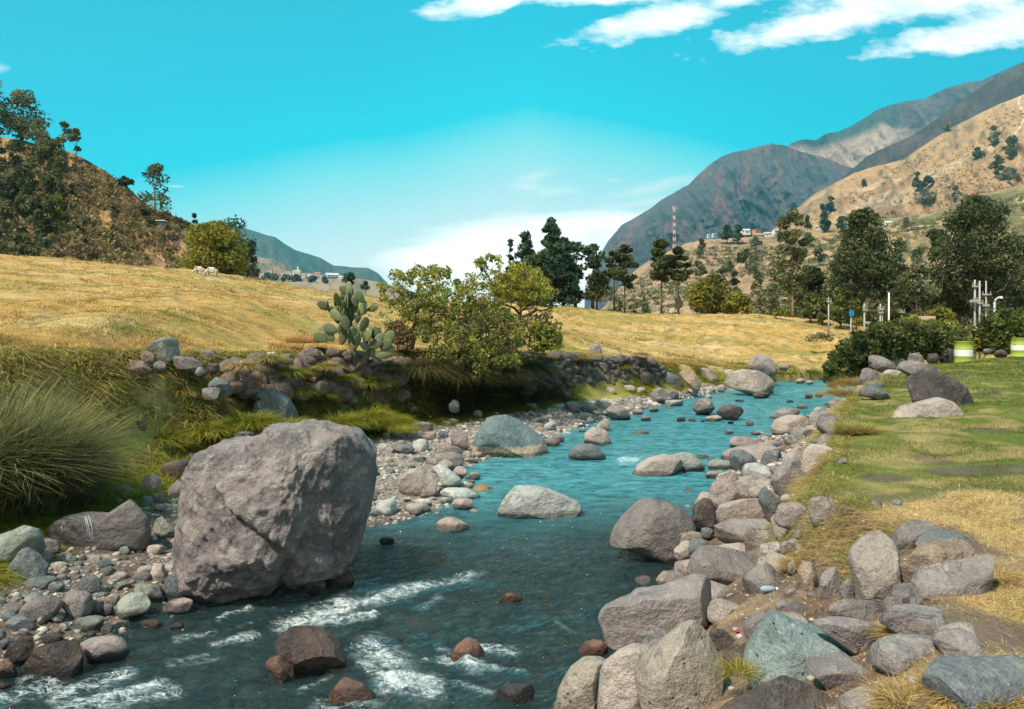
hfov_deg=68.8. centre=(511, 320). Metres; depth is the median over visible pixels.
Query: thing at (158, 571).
rock
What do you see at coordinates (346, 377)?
grass tuft
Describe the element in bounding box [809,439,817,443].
rock
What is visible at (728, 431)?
rock
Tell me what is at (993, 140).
round tree
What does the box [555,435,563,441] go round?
boulder
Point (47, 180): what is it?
eucalyptus tree
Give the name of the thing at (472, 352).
gnarled tree
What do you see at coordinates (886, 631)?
grass tuft
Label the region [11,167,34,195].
eucalyptus tree
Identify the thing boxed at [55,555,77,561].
rock
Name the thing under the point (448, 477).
boulder
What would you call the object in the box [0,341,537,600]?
bank grass
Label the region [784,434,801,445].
rock
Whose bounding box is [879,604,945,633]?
boulder
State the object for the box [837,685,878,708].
rock
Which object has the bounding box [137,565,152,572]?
rock
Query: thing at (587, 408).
rock
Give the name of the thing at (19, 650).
boulder
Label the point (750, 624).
boulder
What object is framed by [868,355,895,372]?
boulder
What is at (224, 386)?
boulder
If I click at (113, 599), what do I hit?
rock
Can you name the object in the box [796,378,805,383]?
rock
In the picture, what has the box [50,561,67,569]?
rock
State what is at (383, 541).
rock
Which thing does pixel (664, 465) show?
boulder
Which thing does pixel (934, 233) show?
eucalyptus tree
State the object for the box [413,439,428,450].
boulder
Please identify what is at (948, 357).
boulder
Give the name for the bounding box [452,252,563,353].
gnarled tree
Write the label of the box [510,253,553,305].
conifer tree
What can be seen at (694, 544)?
boulder
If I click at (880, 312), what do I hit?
utility pole
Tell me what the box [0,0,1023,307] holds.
sky
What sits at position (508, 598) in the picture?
boulder
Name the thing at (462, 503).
boulder
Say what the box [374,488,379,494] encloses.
rock
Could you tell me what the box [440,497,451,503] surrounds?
rock
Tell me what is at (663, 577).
boulder
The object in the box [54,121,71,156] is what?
eucalyptus tree
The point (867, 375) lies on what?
boulder
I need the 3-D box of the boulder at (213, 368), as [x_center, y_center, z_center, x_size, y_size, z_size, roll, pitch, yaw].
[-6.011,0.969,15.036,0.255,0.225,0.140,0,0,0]
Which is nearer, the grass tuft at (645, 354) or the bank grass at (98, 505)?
the bank grass at (98, 505)
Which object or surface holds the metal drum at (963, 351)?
on the ground at (984, 628)
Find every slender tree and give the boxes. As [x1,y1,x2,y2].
[606,287,620,309]
[616,299,623,310]
[629,297,638,312]
[637,288,652,312]
[673,296,683,313]
[750,288,766,313]
[753,287,768,313]
[765,285,779,314]
[800,292,819,322]
[814,297,829,324]
[830,286,852,328]
[848,298,862,330]
[863,291,884,326]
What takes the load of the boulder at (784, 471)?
on the ground at (984, 628)
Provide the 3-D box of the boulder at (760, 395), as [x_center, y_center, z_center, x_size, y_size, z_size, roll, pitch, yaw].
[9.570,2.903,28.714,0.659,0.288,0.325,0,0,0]
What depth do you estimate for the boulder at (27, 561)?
7.96 m
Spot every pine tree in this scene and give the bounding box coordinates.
[565,241,587,306]
[580,243,606,308]
[602,250,622,310]
[606,243,638,312]
[649,239,676,312]
[665,246,693,313]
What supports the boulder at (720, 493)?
on the ground at (984, 628)
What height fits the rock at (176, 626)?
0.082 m
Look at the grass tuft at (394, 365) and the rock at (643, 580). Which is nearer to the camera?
the rock at (643, 580)
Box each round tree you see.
[48,194,65,226]
[260,272,270,279]
[270,273,278,280]
[280,274,292,280]
[291,273,301,281]
[307,275,317,281]
[322,276,328,282]
[341,272,355,285]
[684,273,733,313]
[693,260,707,277]
[695,244,703,257]
[699,238,705,247]
[717,223,732,244]
[718,264,728,278]
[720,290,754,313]
[726,260,734,273]
[732,223,743,244]
[736,252,741,262]
[740,247,753,268]
[745,251,763,270]
[750,235,762,250]
[750,270,764,289]
[753,267,795,316]
[775,230,781,242]
[776,288,804,317]
[794,265,830,318]
[804,232,814,243]
[811,245,826,265]
[819,217,831,232]
[835,215,846,229]
[883,257,916,323]
[892,249,905,265]
[893,237,907,250]
[895,261,941,316]
[901,217,911,227]
[911,245,926,266]
[913,187,936,206]
[920,175,933,187]
[923,304,957,325]
[945,303,972,325]
[947,185,964,202]
[972,146,985,158]
[987,125,1001,146]
[987,154,1005,178]
[998,166,1017,183]
[1002,135,1018,159]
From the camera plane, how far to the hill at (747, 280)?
443.11 m
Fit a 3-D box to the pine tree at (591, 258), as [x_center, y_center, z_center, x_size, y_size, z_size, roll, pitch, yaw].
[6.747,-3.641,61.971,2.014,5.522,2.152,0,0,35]
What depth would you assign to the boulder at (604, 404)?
24.02 m
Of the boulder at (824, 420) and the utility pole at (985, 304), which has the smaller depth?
the boulder at (824, 420)
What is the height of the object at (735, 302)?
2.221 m
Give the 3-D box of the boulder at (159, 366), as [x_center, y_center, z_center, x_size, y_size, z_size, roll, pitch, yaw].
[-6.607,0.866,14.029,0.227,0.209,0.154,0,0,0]
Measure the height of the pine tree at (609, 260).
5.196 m
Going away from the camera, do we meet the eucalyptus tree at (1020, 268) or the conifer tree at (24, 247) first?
the eucalyptus tree at (1020, 268)
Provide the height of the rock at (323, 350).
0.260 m
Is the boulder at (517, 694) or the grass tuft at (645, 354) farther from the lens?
the grass tuft at (645, 354)
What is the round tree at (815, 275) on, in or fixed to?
on the ground at (984, 628)
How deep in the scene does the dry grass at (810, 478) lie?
6.55 m
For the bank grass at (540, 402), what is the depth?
21.81 m
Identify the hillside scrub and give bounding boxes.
[0,139,259,278]
[0,156,71,257]
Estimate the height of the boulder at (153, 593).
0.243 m
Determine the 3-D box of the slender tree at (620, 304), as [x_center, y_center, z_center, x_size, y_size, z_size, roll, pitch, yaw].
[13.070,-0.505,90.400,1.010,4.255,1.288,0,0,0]
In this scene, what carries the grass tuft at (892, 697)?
on the ground at (984, 628)
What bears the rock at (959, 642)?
on the ground at (984, 628)
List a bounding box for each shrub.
[115,175,134,186]
[138,208,150,215]
[360,281,370,292]
[384,320,415,353]
[419,348,481,394]
[460,294,540,373]
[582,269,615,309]
[771,308,790,318]
[805,332,834,343]
[968,307,1023,354]
[987,304,1009,312]
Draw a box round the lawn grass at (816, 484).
[755,369,896,575]
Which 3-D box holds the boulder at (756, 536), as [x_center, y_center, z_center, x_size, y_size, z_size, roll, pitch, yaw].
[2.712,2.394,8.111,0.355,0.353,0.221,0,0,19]
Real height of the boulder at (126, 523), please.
0.684 m
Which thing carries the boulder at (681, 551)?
on the ground at (984, 628)
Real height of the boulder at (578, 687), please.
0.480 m
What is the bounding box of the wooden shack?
[155,220,167,228]
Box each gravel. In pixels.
[0,385,917,708]
[8,484,692,708]
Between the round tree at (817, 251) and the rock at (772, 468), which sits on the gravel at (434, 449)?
the rock at (772, 468)
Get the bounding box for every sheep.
[192,266,204,273]
[203,267,217,275]
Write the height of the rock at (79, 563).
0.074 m
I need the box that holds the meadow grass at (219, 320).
[0,254,993,365]
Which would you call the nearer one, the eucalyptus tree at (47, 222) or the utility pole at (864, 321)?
the utility pole at (864, 321)
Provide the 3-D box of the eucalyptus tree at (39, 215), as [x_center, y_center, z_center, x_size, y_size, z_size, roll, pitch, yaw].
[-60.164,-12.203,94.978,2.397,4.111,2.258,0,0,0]
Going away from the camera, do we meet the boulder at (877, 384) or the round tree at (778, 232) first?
the boulder at (877, 384)
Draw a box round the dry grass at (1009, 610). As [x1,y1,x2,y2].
[791,477,1023,708]
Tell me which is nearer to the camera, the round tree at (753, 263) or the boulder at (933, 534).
the boulder at (933, 534)
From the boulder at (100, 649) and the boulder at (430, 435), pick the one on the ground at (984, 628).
the boulder at (430, 435)
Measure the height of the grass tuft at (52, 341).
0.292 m
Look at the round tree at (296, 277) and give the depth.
1027.68 m
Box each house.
[292,270,301,275]
[325,273,338,277]
[741,229,749,234]
[752,229,760,234]
[752,233,764,238]
[884,221,891,225]
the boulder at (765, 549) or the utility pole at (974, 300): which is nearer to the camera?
the boulder at (765, 549)
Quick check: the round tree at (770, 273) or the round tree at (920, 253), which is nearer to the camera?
the round tree at (770, 273)
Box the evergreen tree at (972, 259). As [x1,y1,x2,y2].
[926,195,1023,324]
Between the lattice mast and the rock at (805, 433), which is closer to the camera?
the rock at (805, 433)
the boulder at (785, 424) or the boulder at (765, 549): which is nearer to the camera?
the boulder at (765, 549)
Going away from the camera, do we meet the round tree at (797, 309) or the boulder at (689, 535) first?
the boulder at (689, 535)
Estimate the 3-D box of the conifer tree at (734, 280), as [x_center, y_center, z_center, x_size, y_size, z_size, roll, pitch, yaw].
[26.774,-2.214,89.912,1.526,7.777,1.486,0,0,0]
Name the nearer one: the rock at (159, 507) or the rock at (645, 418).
the rock at (159, 507)
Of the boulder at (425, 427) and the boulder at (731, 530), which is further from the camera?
the boulder at (425, 427)
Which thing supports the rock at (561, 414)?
on the ground at (984, 628)
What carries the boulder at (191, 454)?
on the ground at (984, 628)
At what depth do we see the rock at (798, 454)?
11.77 m
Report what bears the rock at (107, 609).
on the ground at (984, 628)
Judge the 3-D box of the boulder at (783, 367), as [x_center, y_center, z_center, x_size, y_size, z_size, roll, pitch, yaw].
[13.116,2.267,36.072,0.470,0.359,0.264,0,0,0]
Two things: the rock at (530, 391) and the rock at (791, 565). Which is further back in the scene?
the rock at (530, 391)
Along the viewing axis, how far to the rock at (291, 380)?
16.35 m
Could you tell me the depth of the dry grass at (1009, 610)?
5.49 m
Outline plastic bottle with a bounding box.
[760,586,777,591]
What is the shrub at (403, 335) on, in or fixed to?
on the ground at (984, 628)
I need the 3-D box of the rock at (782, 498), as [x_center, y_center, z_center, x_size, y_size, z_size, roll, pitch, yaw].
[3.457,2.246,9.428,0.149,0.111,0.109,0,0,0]
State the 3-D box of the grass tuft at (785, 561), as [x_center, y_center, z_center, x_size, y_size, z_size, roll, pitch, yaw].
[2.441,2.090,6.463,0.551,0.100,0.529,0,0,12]
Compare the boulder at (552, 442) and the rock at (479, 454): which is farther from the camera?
the boulder at (552, 442)
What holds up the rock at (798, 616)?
on the ground at (984, 628)
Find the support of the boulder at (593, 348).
on the ground at (984, 628)
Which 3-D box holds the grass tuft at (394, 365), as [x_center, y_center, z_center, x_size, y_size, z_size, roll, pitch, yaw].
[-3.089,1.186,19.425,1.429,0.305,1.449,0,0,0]
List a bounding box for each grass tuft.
[35,337,85,344]
[143,425,210,452]
[162,382,206,398]
[165,417,262,444]
[208,409,291,432]
[219,359,273,372]
[247,414,316,434]
[249,351,297,364]
[267,366,316,377]
[269,334,341,346]
[291,385,324,395]
[307,360,355,371]
[310,389,356,401]
[315,410,381,428]
[329,372,370,383]
[336,404,414,431]
[350,374,403,389]
[366,411,427,431]
[379,361,415,370]
[382,355,474,385]
[388,425,417,433]
[421,361,505,391]
[462,362,547,391]
[485,357,571,380]
[532,351,556,357]
[575,352,594,361]
[618,363,636,369]
[628,351,654,357]
[705,650,772,688]
[727,360,746,364]
[762,554,805,570]
[799,383,863,398]
[801,367,823,375]
[819,418,888,435]
[826,373,860,387]
[845,670,946,708]
[861,622,895,641]
[886,661,1005,708]
[953,691,1023,708]
[992,562,1023,591]
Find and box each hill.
[0,137,262,280]
[246,257,292,273]
[259,273,431,299]
[601,184,1023,324]
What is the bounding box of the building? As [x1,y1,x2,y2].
[918,316,934,319]
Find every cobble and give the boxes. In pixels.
[5,602,23,613]
[100,566,113,575]
[116,581,131,590]
[161,576,168,582]
[370,511,381,516]
[386,468,394,473]
[786,602,807,613]
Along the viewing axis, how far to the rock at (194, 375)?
15.09 m
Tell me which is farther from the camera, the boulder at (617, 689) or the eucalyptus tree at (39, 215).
the eucalyptus tree at (39, 215)
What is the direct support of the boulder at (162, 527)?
on the gravel at (434, 449)
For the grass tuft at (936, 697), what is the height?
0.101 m
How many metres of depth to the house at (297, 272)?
1101.75 m
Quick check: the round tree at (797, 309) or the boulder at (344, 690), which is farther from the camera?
the round tree at (797, 309)
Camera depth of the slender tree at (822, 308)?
56.86 m
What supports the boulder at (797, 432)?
on the ground at (984, 628)
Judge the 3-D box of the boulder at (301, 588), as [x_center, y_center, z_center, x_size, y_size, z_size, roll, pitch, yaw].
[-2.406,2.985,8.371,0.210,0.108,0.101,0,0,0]
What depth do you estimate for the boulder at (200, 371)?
14.58 m
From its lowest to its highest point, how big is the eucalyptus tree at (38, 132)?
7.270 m
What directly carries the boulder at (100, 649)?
in the river water
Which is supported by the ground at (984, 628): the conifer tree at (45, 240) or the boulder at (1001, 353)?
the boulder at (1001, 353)
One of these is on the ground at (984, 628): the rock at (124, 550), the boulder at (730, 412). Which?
the rock at (124, 550)
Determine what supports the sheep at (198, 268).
on the ground at (984, 628)
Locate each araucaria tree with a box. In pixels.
[505,230,535,303]
[519,217,584,304]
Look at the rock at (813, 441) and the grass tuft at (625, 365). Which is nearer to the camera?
the rock at (813, 441)
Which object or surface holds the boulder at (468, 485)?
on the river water
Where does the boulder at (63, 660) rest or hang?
in the river water
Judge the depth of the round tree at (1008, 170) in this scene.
941.37 m
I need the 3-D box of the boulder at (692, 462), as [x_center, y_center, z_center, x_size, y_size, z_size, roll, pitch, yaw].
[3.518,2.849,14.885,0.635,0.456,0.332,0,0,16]
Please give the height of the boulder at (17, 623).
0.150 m
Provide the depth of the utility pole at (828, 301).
49.96 m
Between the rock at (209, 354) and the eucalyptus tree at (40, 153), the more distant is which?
the eucalyptus tree at (40, 153)
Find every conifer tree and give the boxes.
[17,233,32,254]
[39,238,51,251]
[191,213,197,225]
[505,239,513,282]
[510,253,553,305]
[552,236,584,305]
[728,270,740,291]
[804,215,812,229]
[819,203,827,217]
[825,196,836,213]
[861,179,866,186]
[911,171,922,190]
[943,121,950,131]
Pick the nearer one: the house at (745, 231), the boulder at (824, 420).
the boulder at (824, 420)
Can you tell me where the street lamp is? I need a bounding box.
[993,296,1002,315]
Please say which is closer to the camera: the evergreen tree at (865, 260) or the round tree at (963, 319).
the evergreen tree at (865, 260)
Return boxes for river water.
[0,379,859,708]
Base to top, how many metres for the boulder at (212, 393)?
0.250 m
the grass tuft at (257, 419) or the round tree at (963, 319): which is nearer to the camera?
the grass tuft at (257, 419)
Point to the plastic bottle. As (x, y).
(767, 588)
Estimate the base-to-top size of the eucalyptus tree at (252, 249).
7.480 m
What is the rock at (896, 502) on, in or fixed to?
on the ground at (984, 628)
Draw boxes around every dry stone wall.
[219,346,410,409]
[511,351,665,390]
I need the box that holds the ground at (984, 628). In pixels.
[0,254,1023,708]
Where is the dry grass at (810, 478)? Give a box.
[763,375,910,596]
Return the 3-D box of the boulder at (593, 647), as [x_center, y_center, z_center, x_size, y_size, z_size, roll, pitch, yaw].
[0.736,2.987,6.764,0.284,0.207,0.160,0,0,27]
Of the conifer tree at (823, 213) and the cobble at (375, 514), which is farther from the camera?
the conifer tree at (823, 213)
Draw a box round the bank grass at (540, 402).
[379,349,597,433]
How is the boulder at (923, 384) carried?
on the ground at (984, 628)
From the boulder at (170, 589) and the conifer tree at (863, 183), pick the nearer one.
the boulder at (170, 589)
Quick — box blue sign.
[849,310,853,339]
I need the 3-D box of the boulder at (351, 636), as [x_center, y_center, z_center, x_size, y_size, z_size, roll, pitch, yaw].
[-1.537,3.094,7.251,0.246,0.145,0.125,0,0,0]
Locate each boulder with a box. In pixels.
[0,525,45,563]
[0,658,16,682]
[4,634,33,664]
[5,615,35,631]
[6,547,48,580]
[18,595,62,621]
[20,640,83,681]
[47,499,150,550]
[62,590,93,618]
[72,615,104,632]
[77,576,101,593]
[80,635,129,664]
[114,592,150,619]
[125,360,152,374]
[134,583,163,602]
[136,421,146,431]
[140,350,154,364]
[141,473,161,490]
[145,337,179,364]
[153,361,166,371]
[153,516,174,537]
[160,459,188,479]
[162,570,188,601]
[162,597,192,614]
[167,480,180,497]
[172,356,204,369]
[172,419,376,607]
[185,452,194,459]
[195,367,205,375]
[202,387,219,399]
[207,363,219,373]
[208,377,232,397]
[234,431,254,436]
[253,389,297,425]
[265,654,295,688]
[275,625,346,683]
[290,584,306,591]
[323,677,380,708]
[325,569,354,594]
[341,631,365,646]
[378,443,388,449]
[390,444,414,453]
[394,428,405,438]
[397,467,436,496]
[412,422,432,430]
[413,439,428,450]
[413,498,431,505]
[421,431,435,439]
[435,464,460,487]
[435,517,469,533]
[439,451,463,466]
[440,487,480,500]
[449,637,483,663]
[451,430,468,449]
[453,466,466,477]
[453,498,472,509]
[463,483,473,488]
[469,472,479,479]
[472,414,547,457]
[496,683,533,708]
[497,485,581,522]
[499,593,521,604]
[545,437,559,446]
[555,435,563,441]
[555,656,605,708]
[568,443,605,460]
[575,639,608,660]
[584,427,611,444]
[588,344,601,353]
[594,400,609,409]
[596,419,609,430]
[597,643,651,708]
[598,574,711,650]
[606,405,630,419]
[609,498,695,566]
[632,454,682,475]
[633,430,648,433]
[634,619,723,708]
[650,388,667,402]
[656,571,673,584]
[662,372,683,387]
[665,400,683,405]
[669,391,678,399]
[673,452,704,471]
[673,540,690,560]
[679,370,700,393]
[680,531,701,542]
[686,545,757,585]
[688,538,708,554]
[691,498,716,532]
[692,397,714,414]
[700,368,717,381]
[705,415,721,421]
[705,471,718,478]
[707,459,731,469]
[708,481,748,510]
[709,628,734,650]
[714,518,769,543]
[715,471,738,481]
[716,404,743,420]
[716,498,761,521]
[719,675,828,708]
[721,443,779,459]
[723,650,742,669]
[724,369,774,394]
[729,449,757,470]
[730,436,753,447]
[742,462,771,478]
[742,610,849,688]
[742,611,766,638]
[745,525,770,552]
[748,354,775,376]
[748,486,761,497]
[753,392,769,398]
[756,541,780,557]
[758,486,779,521]
[761,450,781,465]
[769,407,799,418]
[771,415,808,434]
[771,458,801,496]
[774,502,805,529]
[779,364,788,370]
[786,539,798,551]
[791,429,807,436]
[797,405,806,408]
[798,561,817,590]
[800,444,833,479]
[808,496,835,527]
[813,616,883,654]
[816,412,838,433]
[818,567,840,600]
[827,599,883,621]
[838,458,846,463]
[847,530,900,604]
[858,385,889,399]
[859,368,880,385]
[867,382,884,387]
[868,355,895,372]
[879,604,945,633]
[883,369,901,376]
[884,597,902,610]
[889,356,904,366]
[891,397,963,417]
[891,519,936,554]
[896,360,938,374]
[900,538,974,582]
[906,370,972,404]
[907,353,924,362]
[909,555,994,604]
[916,529,971,546]
[922,654,1023,708]
[926,353,938,363]
[938,348,953,362]
[983,349,991,352]
[994,349,1007,357]
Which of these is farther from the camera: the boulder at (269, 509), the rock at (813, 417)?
the rock at (813, 417)
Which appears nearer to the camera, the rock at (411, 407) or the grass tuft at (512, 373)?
the rock at (411, 407)
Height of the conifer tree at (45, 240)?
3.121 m
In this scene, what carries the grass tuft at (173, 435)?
on the ground at (984, 628)
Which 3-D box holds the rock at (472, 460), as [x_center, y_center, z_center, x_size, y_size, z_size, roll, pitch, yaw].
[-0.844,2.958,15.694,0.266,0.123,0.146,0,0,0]
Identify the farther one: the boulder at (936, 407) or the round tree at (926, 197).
the round tree at (926, 197)
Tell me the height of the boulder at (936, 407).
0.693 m
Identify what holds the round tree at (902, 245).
on the hill at (747, 280)
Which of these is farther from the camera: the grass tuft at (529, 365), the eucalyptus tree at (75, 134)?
the eucalyptus tree at (75, 134)
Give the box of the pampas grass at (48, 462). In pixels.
[0,357,198,518]
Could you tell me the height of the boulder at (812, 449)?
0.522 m
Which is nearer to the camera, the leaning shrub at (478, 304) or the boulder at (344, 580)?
the boulder at (344, 580)
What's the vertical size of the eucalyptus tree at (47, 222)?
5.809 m
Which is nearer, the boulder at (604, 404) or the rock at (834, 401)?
the rock at (834, 401)
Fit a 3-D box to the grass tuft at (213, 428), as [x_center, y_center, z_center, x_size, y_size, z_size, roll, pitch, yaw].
[-5.998,2.086,14.612,2.322,0.467,2.225,0,0,0]
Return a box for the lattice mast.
[673,204,675,247]
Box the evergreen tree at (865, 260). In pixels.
[821,207,917,326]
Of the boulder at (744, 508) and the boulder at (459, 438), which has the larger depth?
the boulder at (459, 438)
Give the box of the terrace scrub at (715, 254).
[615,193,1023,326]
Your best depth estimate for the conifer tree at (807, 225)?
519.24 m
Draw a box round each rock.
[0,612,16,620]
[0,630,6,640]
[0,638,9,649]
[0,682,10,692]
[18,628,29,634]
[24,576,58,589]
[24,592,42,602]
[37,616,44,624]
[41,632,63,643]
[42,551,53,559]
[44,538,60,553]
[48,581,64,592]
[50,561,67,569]
[51,614,63,623]
[51,627,60,632]
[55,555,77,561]
[57,573,67,581]
[59,623,68,630]
[60,566,68,572]
[75,560,82,566]
[78,554,86,560]
[85,630,95,637]
[89,555,101,561]
[92,599,104,614]
[96,592,109,597]
[97,559,111,567]
[100,624,112,633]
[101,603,113,616]
[105,593,119,604]
[112,498,122,505]
[113,571,128,578]
[115,486,131,494]
[119,546,129,553]
[133,572,151,580]
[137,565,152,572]
[141,496,152,506]
[142,619,161,629]
[147,544,165,554]
[150,563,166,578]
[152,493,165,503]
[153,504,165,510]
[170,622,183,631]
[186,370,204,382]
[196,350,216,362]
[283,375,296,385]
[308,588,320,595]
[314,347,325,353]
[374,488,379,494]
[375,498,396,515]
[376,457,384,461]
[379,537,393,545]
[381,432,390,437]
[384,447,392,453]
[385,456,392,461]
[393,440,407,444]
[403,497,411,501]
[404,405,416,414]
[404,503,430,515]
[426,458,437,464]
[431,459,455,473]
[438,431,448,438]
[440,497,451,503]
[444,446,462,454]
[449,400,458,412]
[466,458,477,463]
[469,451,482,457]
[473,410,481,416]
[517,386,532,396]
[526,403,536,409]
[530,383,537,393]
[539,415,552,421]
[544,422,556,430]
[556,411,566,417]
[565,401,579,412]
[576,412,592,420]
[582,405,591,413]
[585,417,595,423]
[607,387,615,393]
[624,385,634,390]
[632,409,642,414]
[634,575,650,586]
[637,387,645,392]
[639,372,650,385]
[641,415,650,420]
[641,631,669,645]
[649,407,658,411]
[674,559,689,579]
[677,417,684,421]
[691,491,708,511]
[696,454,708,458]
[701,527,712,539]
[705,386,715,391]
[706,598,738,623]
[710,580,730,599]
[717,384,725,392]
[717,542,744,551]
[725,429,733,433]
[735,476,758,489]
[742,562,781,594]
[746,421,753,425]
[751,431,760,434]
[754,478,770,487]
[757,552,787,573]
[769,465,778,472]
[771,515,784,538]
[773,440,782,446]
[775,600,790,609]
[780,494,788,502]
[780,541,788,553]
[780,612,807,622]
[781,452,795,462]
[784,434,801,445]
[785,587,795,594]
[787,562,796,574]
[790,448,799,452]
[793,451,803,460]
[795,530,801,538]
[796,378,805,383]
[802,429,814,436]
[805,394,812,398]
[805,652,867,689]
[808,407,833,425]
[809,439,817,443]
[817,433,833,443]
[823,400,833,405]
[832,398,842,407]
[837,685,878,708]
[839,578,853,598]
[840,505,849,516]
[840,508,848,514]
[869,633,936,675]
[870,499,882,505]
[889,583,909,603]
[891,500,901,505]
[931,628,985,656]
[932,622,976,639]
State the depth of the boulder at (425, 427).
18.32 m
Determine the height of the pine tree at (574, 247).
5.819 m
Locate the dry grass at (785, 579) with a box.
[703,436,853,707]
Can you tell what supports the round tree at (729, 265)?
on the hill at (747, 280)
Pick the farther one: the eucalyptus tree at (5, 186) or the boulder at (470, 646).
the eucalyptus tree at (5, 186)
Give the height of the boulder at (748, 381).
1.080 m
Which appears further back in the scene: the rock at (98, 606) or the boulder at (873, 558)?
the rock at (98, 606)
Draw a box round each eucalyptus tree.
[0,81,17,139]
[0,88,53,143]
[0,141,7,163]
[0,165,4,180]
[0,172,19,202]
[0,179,14,218]
[0,201,13,234]
[4,180,18,214]
[6,138,27,167]
[7,168,30,203]
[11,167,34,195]
[12,177,27,215]
[18,194,41,216]
[22,118,53,147]
[22,155,39,189]
[28,209,47,238]
[30,139,50,178]
[33,136,47,164]
[38,174,58,205]
[41,140,63,166]
[42,182,67,201]
[42,198,59,234]
[45,140,67,165]
[46,157,55,175]
[49,155,69,197]
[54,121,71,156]
[54,182,68,220]
[68,127,81,163]
[137,162,172,217]
[223,214,256,275]
[242,240,261,278]
[771,207,812,317]
[919,272,972,318]
[924,228,947,283]
[998,234,1023,312]
[1015,227,1023,307]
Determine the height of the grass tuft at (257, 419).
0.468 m
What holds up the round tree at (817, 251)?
on the hill at (747, 280)
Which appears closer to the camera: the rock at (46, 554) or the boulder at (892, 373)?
the rock at (46, 554)
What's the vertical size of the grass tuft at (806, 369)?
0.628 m
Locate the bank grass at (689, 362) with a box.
[557,349,821,396]
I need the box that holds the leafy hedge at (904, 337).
[820,313,980,388]
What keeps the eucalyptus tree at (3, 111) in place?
on the hill at (156, 257)
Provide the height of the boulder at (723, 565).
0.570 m
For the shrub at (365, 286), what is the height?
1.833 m
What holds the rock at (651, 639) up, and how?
on the ground at (984, 628)
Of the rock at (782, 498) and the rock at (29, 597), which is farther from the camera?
the rock at (782, 498)
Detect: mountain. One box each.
[232,226,387,283]
[585,143,852,309]
[771,94,1023,231]
[787,62,1023,167]
[841,63,1023,179]
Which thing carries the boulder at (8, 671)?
in the river water
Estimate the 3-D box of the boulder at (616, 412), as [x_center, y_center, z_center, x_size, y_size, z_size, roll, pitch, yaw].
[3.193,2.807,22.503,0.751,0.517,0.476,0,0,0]
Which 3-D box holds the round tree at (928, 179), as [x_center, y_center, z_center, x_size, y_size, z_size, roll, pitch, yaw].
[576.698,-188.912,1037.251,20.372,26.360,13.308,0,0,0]
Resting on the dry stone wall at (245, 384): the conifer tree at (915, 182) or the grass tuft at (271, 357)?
the grass tuft at (271, 357)
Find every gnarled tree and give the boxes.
[376,262,531,377]
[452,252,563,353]
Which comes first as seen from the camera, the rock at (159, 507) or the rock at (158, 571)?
the rock at (158, 571)
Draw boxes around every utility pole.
[826,297,831,333]
[862,303,869,330]
[878,304,883,321]
[888,293,889,319]
[970,280,978,358]
[977,281,983,358]
[982,281,991,316]
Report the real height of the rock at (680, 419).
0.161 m
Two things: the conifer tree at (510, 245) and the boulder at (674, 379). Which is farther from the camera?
the conifer tree at (510, 245)
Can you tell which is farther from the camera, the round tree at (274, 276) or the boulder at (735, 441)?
the round tree at (274, 276)
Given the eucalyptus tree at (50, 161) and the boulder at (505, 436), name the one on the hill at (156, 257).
the eucalyptus tree at (50, 161)
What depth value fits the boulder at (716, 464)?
14.97 m
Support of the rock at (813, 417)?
on the ground at (984, 628)
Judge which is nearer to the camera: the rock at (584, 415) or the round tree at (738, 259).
the rock at (584, 415)
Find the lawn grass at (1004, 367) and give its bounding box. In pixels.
[817,356,1023,606]
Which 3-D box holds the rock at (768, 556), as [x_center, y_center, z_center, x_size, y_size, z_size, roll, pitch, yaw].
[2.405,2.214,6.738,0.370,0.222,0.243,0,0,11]
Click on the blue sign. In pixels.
(851, 313)
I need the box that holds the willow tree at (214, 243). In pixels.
[177,219,249,274]
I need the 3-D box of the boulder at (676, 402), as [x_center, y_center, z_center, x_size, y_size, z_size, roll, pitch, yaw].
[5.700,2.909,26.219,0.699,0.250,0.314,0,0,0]
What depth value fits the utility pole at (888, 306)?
41.97 m
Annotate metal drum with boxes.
[954,341,973,362]
[1010,338,1023,356]
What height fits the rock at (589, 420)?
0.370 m
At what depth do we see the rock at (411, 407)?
19.41 m
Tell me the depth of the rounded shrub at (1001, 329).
32.76 m
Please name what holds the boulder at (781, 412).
on the ground at (984, 628)
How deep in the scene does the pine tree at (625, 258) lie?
60.73 m
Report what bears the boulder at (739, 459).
on the ground at (984, 628)
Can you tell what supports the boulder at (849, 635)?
on the ground at (984, 628)
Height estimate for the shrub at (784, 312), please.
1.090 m
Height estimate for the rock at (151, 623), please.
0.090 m
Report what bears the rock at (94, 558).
on the ground at (984, 628)
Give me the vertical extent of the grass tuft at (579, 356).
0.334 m
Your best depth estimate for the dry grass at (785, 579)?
5.70 m
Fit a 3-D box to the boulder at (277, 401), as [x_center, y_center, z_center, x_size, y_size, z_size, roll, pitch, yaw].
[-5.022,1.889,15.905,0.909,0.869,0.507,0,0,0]
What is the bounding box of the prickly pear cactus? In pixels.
[313,281,394,369]
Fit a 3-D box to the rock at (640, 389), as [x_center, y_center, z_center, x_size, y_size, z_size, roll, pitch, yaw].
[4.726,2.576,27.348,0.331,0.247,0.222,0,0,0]
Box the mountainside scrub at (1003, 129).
[803,105,1023,222]
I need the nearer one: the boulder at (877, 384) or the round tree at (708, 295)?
the boulder at (877, 384)
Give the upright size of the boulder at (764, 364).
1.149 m
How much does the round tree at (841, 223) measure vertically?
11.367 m
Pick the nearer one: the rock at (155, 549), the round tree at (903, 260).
the rock at (155, 549)

